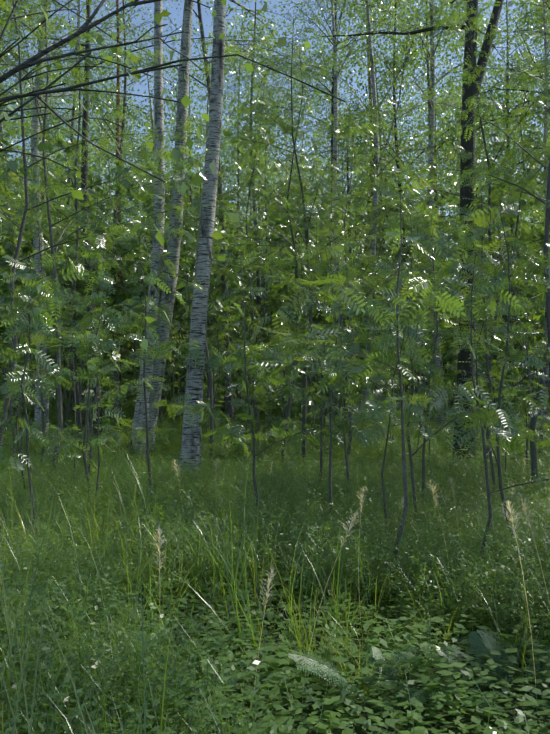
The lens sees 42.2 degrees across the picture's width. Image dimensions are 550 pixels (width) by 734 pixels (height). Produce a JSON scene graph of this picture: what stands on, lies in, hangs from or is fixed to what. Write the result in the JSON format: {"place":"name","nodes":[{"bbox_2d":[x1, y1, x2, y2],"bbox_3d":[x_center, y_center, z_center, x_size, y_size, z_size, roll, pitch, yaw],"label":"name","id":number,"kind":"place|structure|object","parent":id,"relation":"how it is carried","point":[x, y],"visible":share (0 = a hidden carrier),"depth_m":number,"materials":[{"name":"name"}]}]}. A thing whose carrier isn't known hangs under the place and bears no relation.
{"place":"outdoors","nodes":[
{"label":"outdoors","id":0,"kind":"place"},
{"bbox_2d":[0,393,549,733],"bbox_3d":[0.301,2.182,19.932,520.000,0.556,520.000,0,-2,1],"label":"ground","id":1,"kind":"structure","parent":0,"point":[512,713],"depth_m":3.54,"materials":[{"name":"green plant"}]},
{"bbox_2d":[0,0,549,490],"bbox_3d":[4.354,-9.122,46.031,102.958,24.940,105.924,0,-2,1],"label":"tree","id":2,"kind":"object","parent":1,"relation":"on","point":[194,390],"depth_m":21.72,"materials":[{"name":"green plant"}]},
{"bbox_2d":[0,388,549,733],"bbox_3d":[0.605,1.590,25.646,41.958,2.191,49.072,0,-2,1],"label":"vegetation","id":3,"kind":"object","parent":1,"relation":"on","point":[307,486],"visible":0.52,"depth_m":4.57,"materials":[{"name":"green plant"}]},
{"bbox_2d":[0,0,549,605],"bbox_3d":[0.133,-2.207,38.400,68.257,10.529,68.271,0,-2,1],"label":"sapling stems","id":4,"kind":"object","parent":1,"relation":"on","point":[80,396],"visible":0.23,"depth_m":10.71,"materials":[{"name":"green plant"}]},
{"bbox_2d":[0,0,549,504],"bbox_3d":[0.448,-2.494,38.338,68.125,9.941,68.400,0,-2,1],"label":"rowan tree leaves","id":5,"kind":"object","parent":4,"relation":"attached to","point":[414,322],"visible":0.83,"depth_m":11.40,"materials":[{"name":"green plant"}]},
{"bbox_2d":[0,383,549,733],"bbox_3d":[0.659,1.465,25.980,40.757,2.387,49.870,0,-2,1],"label":"grass tufts","id":6,"kind":"object","parent":1,"relation":"on","point":[139,581],"visible":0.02,"depth_m":4.13,"materials":[{"name":"green plant"}]},
{"bbox_2d":[0,435,549,732],"bbox_3d":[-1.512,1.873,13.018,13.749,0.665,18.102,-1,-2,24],"label":"plants","id":7,"kind":"object","parent":1,"relation":"on","point":[478,641],"visible":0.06,"depth_m":3.38,"materials":[{"name":"green plant"}]},
{"bbox_2d":[0,442,549,721],"bbox_3d":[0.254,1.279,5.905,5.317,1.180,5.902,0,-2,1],"label":"grass panicles","id":8,"kind":"object","parent":1,"relation":"on","point":[350,526],"depth_m":3.48,"materials":[{"name":"beige plant"}]},
{"bbox_2d":[0,0,549,391],"label":"sky","id":9,"kind":"structure","parent":0,"point":[206,20],"materials":[{"name":"blue"}]}
]}

